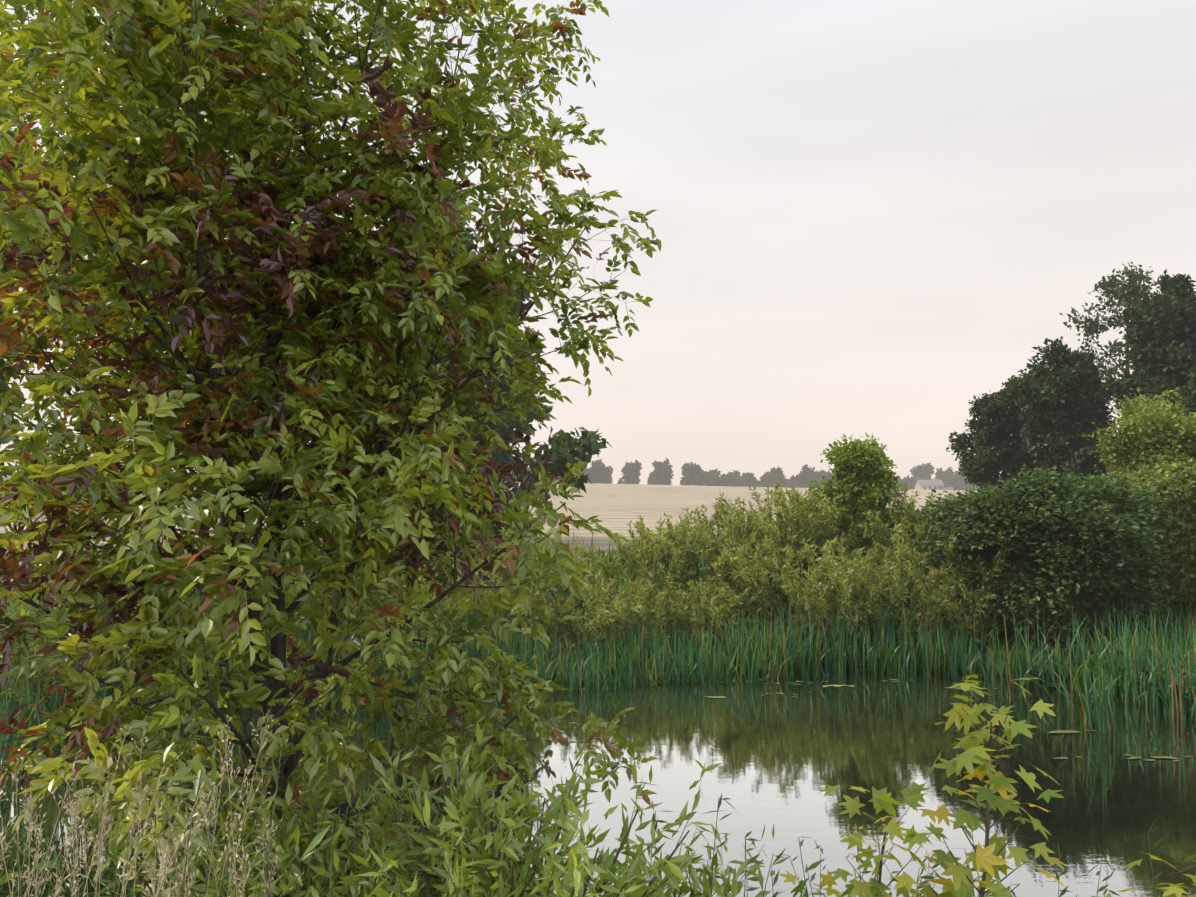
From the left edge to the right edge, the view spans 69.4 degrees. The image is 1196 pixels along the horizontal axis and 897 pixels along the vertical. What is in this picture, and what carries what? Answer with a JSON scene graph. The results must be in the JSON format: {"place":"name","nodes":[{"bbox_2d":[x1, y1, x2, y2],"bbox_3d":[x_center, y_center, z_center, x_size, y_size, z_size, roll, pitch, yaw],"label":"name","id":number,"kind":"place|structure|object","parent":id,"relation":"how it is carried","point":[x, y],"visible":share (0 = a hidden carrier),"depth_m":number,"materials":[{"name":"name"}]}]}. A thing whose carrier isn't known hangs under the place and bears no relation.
{"place":"outdoors","nodes":[
{"label":"outdoors","id":0,"kind":"place"},
{"bbox_2d":[0,663,1195,896],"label":"pond water","id":1,"kind":"structure","parent":0,"point":[786,751],"depth_m":9.55,"materials":[{"name":"grey liquid"}]},
{"bbox_2d":[503,679,1192,760],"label":"lily pads","id":2,"kind":"object","parent":1,"relation":"on","point":[1064,731],"visible":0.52,"depth_m":11.66,"materials":[{"name":"green plant"}]},
{"bbox_2d":[0,472,1195,891],"bbox_3d":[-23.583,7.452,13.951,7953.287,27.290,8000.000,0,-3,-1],"label":"ground","id":3,"kind":"structure","parent":0,"point":[614,508],"depth_m":41.60,"materials":[{"name":"beige soil"}]},
{"bbox_2d":[0,120,81,480],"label":"tree","id":4,"kind":"object","parent":3,"relation":"on","point":[5,269],"visible":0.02,"depth_m":20.25,"materials":[{"name":"green plant"}]},
{"bbox_2d":[0,604,140,715],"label":"willow shrub","id":5,"kind":"object","parent":3,"relation":"on","point":[33,673],"visible":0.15,"depth_m":11.55,"materials":[{"name":"green plant"}]},
{"bbox_2d":[31,541,149,633],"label":"willow shrub","id":6,"kind":"object","parent":3,"relation":"on","point":[66,604],"visible":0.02,"depth_m":13.52,"materials":[{"name":"green plant"}]},
{"bbox_2d":[32,600,156,700],"bbox_3d":[-7.037,2.794,12.178,1.539,1.715,1.671,1,-3,-17],"label":"willow shrub","id":7,"kind":"object","parent":3,"relation":"on","point":[35,650],"visible":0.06,"depth_m":11.83,"materials":[{"name":"green plant"}]},
{"bbox_2d":[0,0,275,409],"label":"bright tree","id":8,"kind":"object","parent":3,"relation":"on","point":[7,246],"visible":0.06,"depth_m":11.79,"materials":[{"name":"green plant"}]},
{"bbox_2d":[0,709,288,896],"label":"grass seedheads","id":9,"kind":"object","parent":3,"relation":"on","point":[166,870],"depth_m":2.43,"materials":[{"name":"plant"}]},
{"bbox_2d":[99,146,357,526],"bbox_3d":[-11.159,-3.260,26.434,8.660,13.058,7.269,0,-3,-1],"label":"tree","id":10,"kind":"object","parent":3,"relation":"on","point":[234,401],"depth_m":25.86,"materials":[{"name":"green plant"}]},
{"bbox_2d":[183,532,294,585],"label":"willow shrub","id":11,"kind":"object","parent":3,"relation":"on","point":[195,545],"depth_m":15.91,"materials":[{"name":"green plant"}]},
{"bbox_2d":[180,584,300,655],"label":"willow shrub","id":12,"kind":"object","parent":3,"relation":"on","point":[224,618],"depth_m":13.61,"materials":[{"name":"green plant"}]},
{"bbox_2d":[253,539,301,597],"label":"willow shrub","id":13,"kind":"object","parent":3,"relation":"on","point":[285,573],"visible":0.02,"depth_m":15.83,"materials":[{"name":"green plant"}]},
{"bbox_2d":[129,752,495,896],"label":"leafy plant","id":14,"kind":"object","parent":3,"relation":"on","point":[293,877],"visible":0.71,"depth_m":3.65,"materials":[{"name":"green plant"}]},
{"bbox_2d":[288,554,371,635],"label":"willow shrub","id":15,"kind":"object","parent":3,"relation":"on","point":[309,575],"visible":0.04,"depth_m":14.40,"materials":[{"name":"green plant"}]},
{"bbox_2d":[0,0,661,896],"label":"ash tree","id":16,"kind":"object","parent":3,"relation":"on","point":[150,224],"visible":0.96,"depth_m":4.80,"materials":[{"name":"green plant"}]},
{"bbox_2d":[336,571,420,643],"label":"willow shrub","id":17,"kind":"object","parent":3,"relation":"on","point":[368,600],"visible":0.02,"depth_m":14.63,"materials":[{"name":"green plant"}]},
{"bbox_2d":[372,542,406,597],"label":"willow shrub","id":18,"kind":"object","parent":3,"relation":"on","point":[393,550],"visible":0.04,"depth_m":16.75,"materials":[{"name":"green plant"}]},
{"bbox_2d":[339,189,536,559],"bbox_3d":[-4.812,-1.913,24.956,5.593,11.335,6.206,0,-3,-1],"label":"tree","id":19,"kind":"object","parent":3,"relation":"on","point":[501,458],"visible":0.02,"depth_m":23.94,"materials":[{"name":"green plant"}]},
{"bbox_2d":[392,561,487,647],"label":"willow shrub","id":20,"kind":"object","parent":3,"relation":"on","point":[447,603],"visible":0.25,"depth_m":15.14,"materials":[{"name":"green plant"}]},
{"bbox_2d":[418,521,492,594],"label":"willow shrub","id":21,"kind":"object","parent":3,"relation":"on","point":[432,563],"visible":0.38,"depth_m":17.00,"materials":[{"name":"green plant"}]},
{"bbox_2d":[459,556,527,649],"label":"willow shrub","id":22,"kind":"object","parent":3,"relation":"on","point":[483,591],"visible":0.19,"depth_m":15.44,"materials":[{"name":"green plant"}]},
{"bbox_2d":[477,522,540,579],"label":"willow shrub","id":23,"kind":"object","parent":3,"relation":"on","point":[507,536],"visible":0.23,"depth_m":17.89,"materials":[{"name":"green plant"}]},
{"bbox_2d":[493,541,560,600],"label":"willow shrub","id":24,"kind":"object","parent":3,"relation":"on","point":[555,567],"visible":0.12,"depth_m":17.43,"materials":[{"name":"green plant"}]},
{"bbox_2d":[332,721,725,896],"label":"leafy plant","id":25,"kind":"object","parent":3,"relation":"on","point":[448,877],"visible":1,"depth_m":3.46,"materials":[{"name":"green plant"}]},
{"bbox_2d":[488,556,588,650],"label":"willow shrub","id":26,"kind":"object","parent":3,"relation":"on","point":[535,615],"visible":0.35,"depth_m":15.66,"materials":[{"name":"green plant"}]},
{"bbox_2d":[477,254,612,506],"bbox_3d":[-4.239,-1.936,32.328,8.135,11.144,6.999,-2,-4,39],"label":"tree","id":27,"kind":"object","parent":3,"relation":"on","point":[561,452],"visible":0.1,"depth_m":31.67,"materials":[{"name":"green plant"}]},
{"bbox_2d":[496,815,641,896],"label":"leafy plant","id":28,"kind":"object","parent":3,"relation":"on","point":[607,876],"visible":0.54,"depth_m":3.08,"materials":[{"name":"green plant"}]},
{"bbox_2d":[543,562,645,657],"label":"willow shrub","id":29,"kind":"object","parent":3,"relation":"on","point":[617,614],"visible":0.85,"depth_m":15.62,"materials":[{"name":"green plant"}]},
{"bbox_2d":[564,541,626,609],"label":"willow shrub","id":30,"kind":"object","parent":3,"relation":"on","point":[589,558],"visible":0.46,"depth_m":17.46,"materials":[{"name":"green plant"}]},
{"bbox_2d":[0,586,1195,829],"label":"cattail reeds","id":31,"kind":"object","parent":3,"relation":"on","point":[1162,670],"visible":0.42,"depth_m":14.24,"materials":[{"name":"green plant"}]},
{"bbox_2d":[0,531,1195,896],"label":"bank grass","id":32,"kind":"structure","parent":3,"relation":"on","point":[88,887],"depth_m":5.25,"materials":[{"name":"green plant"}]},
{"bbox_2d":[0,726,1195,896],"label":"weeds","id":33,"kind":"object","parent":3,"relation":"on","point":[317,839],"visible":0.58,"depth_m":3.40,"materials":[{"name":"green plant"}]},
{"bbox_2d":[592,560,689,647],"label":"willow shrub","id":34,"kind":"object","parent":3,"relation":"on","point":[652,612],"visible":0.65,"depth_m":16.09,"materials":[{"name":"green plant"}]},
{"bbox_2d":[608,520,695,596],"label":"willow shrub","id":35,"kind":"object","parent":3,"relation":"on","point":[633,567],"visible":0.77,"depth_m":17.75,"materials":[{"name":"green plant"}]},
{"bbox_2d":[307,454,1003,490],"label":"treeline","id":36,"kind":"object","parent":3,"relation":"on","point":[597,471],"visible":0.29,"depth_m":421.84,"materials":[{"name":"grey plant"}]},
{"bbox_2d":[632,517,710,562],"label":"willow shrub","id":37,"kind":"object","parent":3,"relation":"on","point":[693,529],"visible":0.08,"depth_m":19.82,"materials":[{"name":"green plant"}]},
{"bbox_2d":[632,513,713,582],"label":"willow shrub","id":38,"kind":"object","parent":3,"relation":"on","point":[675,541],"visible":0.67,"depth_m":18.64,"materials":[{"name":"green plant"}]},
{"bbox_2d":[583,822,774,896],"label":"leafy plant","id":39,"kind":"object","parent":3,"relation":"on","point":[735,888],"visible":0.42,"depth_m":3.79,"materials":[{"name":"green plant"}]},
{"bbox_2d":[647,557,759,651],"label":"willow shrub","id":40,"kind":"object","parent":3,"relation":"on","point":[700,608],"visible":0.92,"depth_m":16.36,"materials":[{"name":"green plant"}]},
{"bbox_2d":[678,503,746,565],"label":"willow shrub","id":41,"kind":"object","parent":3,"relation":"on","point":[712,527],"visible":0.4,"depth_m":20.33,"materials":[{"name":"green plant"}]},
{"bbox_2d":[701,502,775,582],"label":"willow shrub","id":42,"kind":"object","parent":3,"relation":"on","point":[732,535],"visible":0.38,"depth_m":18.26,"materials":[{"name":"green plant"}]},
{"bbox_2d":[716,496,783,547],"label":"willow shrub","id":43,"kind":"object","parent":3,"relation":"on","point":[742,502],"visible":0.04,"depth_m":21.43,"materials":[{"name":"green plant"}]},
{"bbox_2d":[697,527,804,636],"bbox_3d":[2.915,2.642,17.091,1.812,2.218,1.749,2,-4,-31],"label":"willow shrub","id":44,"kind":"object","parent":3,"relation":"on","point":[749,555],"visible":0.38,"depth_m":16.84,"materials":[{"name":"green plant"}]},
{"bbox_2d":[715,488,832,582],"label":"willow shrub","id":45,"kind":"object","parent":3,"relation":"on","point":[812,527],"visible":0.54,"depth_m":18.55,"materials":[{"name":"green plant"}]},
{"bbox_2d":[733,471,845,577],"bbox_3d":[4.168,1.700,19.091,2.496,2.419,1.760,0,-3,5],"label":"willow shrub","id":46,"kind":"object","parent":3,"relation":"on","point":[793,524],"visible":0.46,"depth_m":18.64,"materials":[{"name":"green plant"}]},
{"bbox_2d":[750,488,841,570],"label":"willow shrub","id":47,"kind":"object","parent":3,"relation":"on","point":[803,501],"visible":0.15,"depth_m":20.20,"materials":[{"name":"green plant"}]},
{"bbox_2d":[717,534,877,643],"bbox_3d":[3.694,2.761,16.477,2.854,2.192,2.301,0,-3,-1],"label":"willow shrub","id":48,"kind":"object","parent":3,"relation":"on","point":[762,602],"visible":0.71,"depth_m":16.24,"materials":[{"name":"green plant"}]},
{"bbox_2d":[764,483,892,568],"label":"willow shrub","id":49,"kind":"object","parent":3,"relation":"on","point":[840,528],"visible":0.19,"depth_m":19.97,"materials":[{"name":"green plant"}]},
{"bbox_2d":[766,522,902,648],"bbox_3d":[4.365,2.654,16.354,2.304,2.567,2.378,0,-3,-1],"label":"willow shrub","id":50,"kind":"object","parent":3,"relation":"on","point":[846,595],"visible":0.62,"depth_m":15.84,"materials":[{"name":"green plant"}]},
{"bbox_2d":[807,432,907,572],"bbox_3d":[5.928,1.250,19.381,2.002,3.222,2.085,-2,-4,35],"label":"tree sapling","id":51,"kind":"object","parent":3,"relation":"on","point":[864,475],"visible":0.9,"depth_m":18.89,"materials":[{"name":"green plant"}]},
{"bbox_2d":[778,785,960,896],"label":"maple sapling","id":52,"kind":"object","parent":3,"relation":"on","point":[882,799],"visible":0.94,"depth_m":3.31,"materials":[{"name":"green plant"}]},
{"bbox_2d":[838,482,940,586],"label":"willow shrub","id":53,"kind":"object","parent":3,"relation":"on","point":[898,510],"visible":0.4,"depth_m":18.39,"materials":[{"name":"green plant"}]},
{"bbox_2d":[839,509,939,606],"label":"willow shrub","id":54,"kind":"object","parent":3,"relation":"on","point":[907,541],"visible":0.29,"depth_m":17.77,"materials":[{"name":"green plant"}]},
{"bbox_2d":[858,491,935,565],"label":"willow shrub","id":55,"kind":"object","parent":3,"relation":"on","point":[929,497],"visible":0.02,"depth_m":19.87,"materials":[{"name":"green plant"}]},
{"bbox_2d":[816,545,983,651],"bbox_3d":[5.668,2.849,16.343,2.233,2.006,2.422,3,-4,-42],"label":"willow shrub","id":56,"kind":"object","parent":3,"relation":"on","point":[896,592],"visible":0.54,"depth_m":16.09,"materials":[{"name":"green plant"}]},
{"bbox_2d":[914,478,953,489],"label":"house","id":57,"kind":"structure","parent":3,"relation":"on","point":[934,484],"depth_m":422.97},
{"bbox_2d":[899,526,1028,650],"bbox_3d":[6.761,2.633,16.121,2.625,2.410,2.024,0,-3,-1],"label":"willow shrub","id":58,"kind":"object","parent":3,"relation":"on","point":[969,620],"visible":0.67,"depth_m":15.83,"materials":[{"name":"green plant"}]},
{"bbox_2d":[892,674,1066,896],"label":"maple sapling","id":59,"kind":"object","parent":3,"relation":"on","point":[987,861],"visible":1,"depth_m":3.13,"materials":[{"name":"green plant"}]},
{"bbox_2d":[946,375,1037,490],"bbox_3d":[18.408,0.314,39.419,3.977,7.238,3.915,0,-3,-1],"label":"dark tree","id":60,"kind":"object","parent":3,"relation":"on","point":[994,426],"visible":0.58,"depth_m":38.64,"materials":[{"name":"green plant"}]},
{"bbox_2d":[881,463,1182,647],"bbox_3d":[8.495,2.159,16.913,5.099,3.381,5.434,0,-3,-1],"label":"shrub","id":61,"kind":"object","parent":3,"relation":"on","point":[1087,547],"visible":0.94,"depth_m":15.45,"materials":[{"name":"green plant"}]},
{"bbox_2d":[1006,336,1119,482],"bbox_3d":[19.674,-0.466,36.337,5.235,8.512,5.266,-2,-4,39],"label":"dark tree","id":62,"kind":"object","parent":3,"relation":"on","point":[1053,400],"visible":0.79,"depth_m":35.80,"materials":[{"name":"green plant"}]},
{"bbox_2d":[1057,350,1117,476],"bbox_3d":[22.063,-0.144,39.447,4.478,8.655,4.167,0,-3,-1],"label":"tree","id":63,"kind":"object","parent":3,"relation":"on","point":[1100,419],"visible":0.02,"depth_m":38.85,"materials":[{"name":"green plant"}]},
{"bbox_2d":[1059,261,1160,434],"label":"tall tree","id":64,"kind":"object","parent":3,"relation":"on","point":[1132,287],"visible":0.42,"depth_m":48.48,"materials":[{"name":"green plant"}]},
{"bbox_2d":[1080,387,1195,606],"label":"shrub","id":65,"kind":"object","parent":3,"relation":"on","point":[1158,449],"visible":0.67,"depth_m":16.76,"materials":[{"name":"green plant"}]},
{"bbox_2d":[1091,851,1195,896],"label":"maple sapling","id":66,"kind":"object","parent":3,"relation":"on","point":[1174,890],"visible":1,"depth_m":2.77,"materials":[{"name":"green plant"}]},
{"bbox_2d":[1098,292,1195,410],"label":"dark tree","id":67,"kind":"object","parent":3,"relation":"on","point":[1161,353],"visible":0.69,"depth_m":36.58,"materials":[{"name":"green plant"}]},
{"bbox_2d":[1121,268,1195,431],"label":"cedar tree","id":68,"kind":"object","parent":3,"relation":"on","point":[1179,285],"depth_m":40.55,"materials":[{"name":"green plant"}]},
{"bbox_2d":[1159,364,1195,427],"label":"dark tree","id":69,"kind":"object","parent":3,"relation":"on","point":[1188,393],"visible":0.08,"depth_m":30.28,"materials":[{"name":"green plant"}]},
{"bbox_2d":[0,0,1195,484],"label":"sky","id":70,"kind":"structure","parent":0,"point":[871,216],"materials":[{"name":"white"}]}
]}

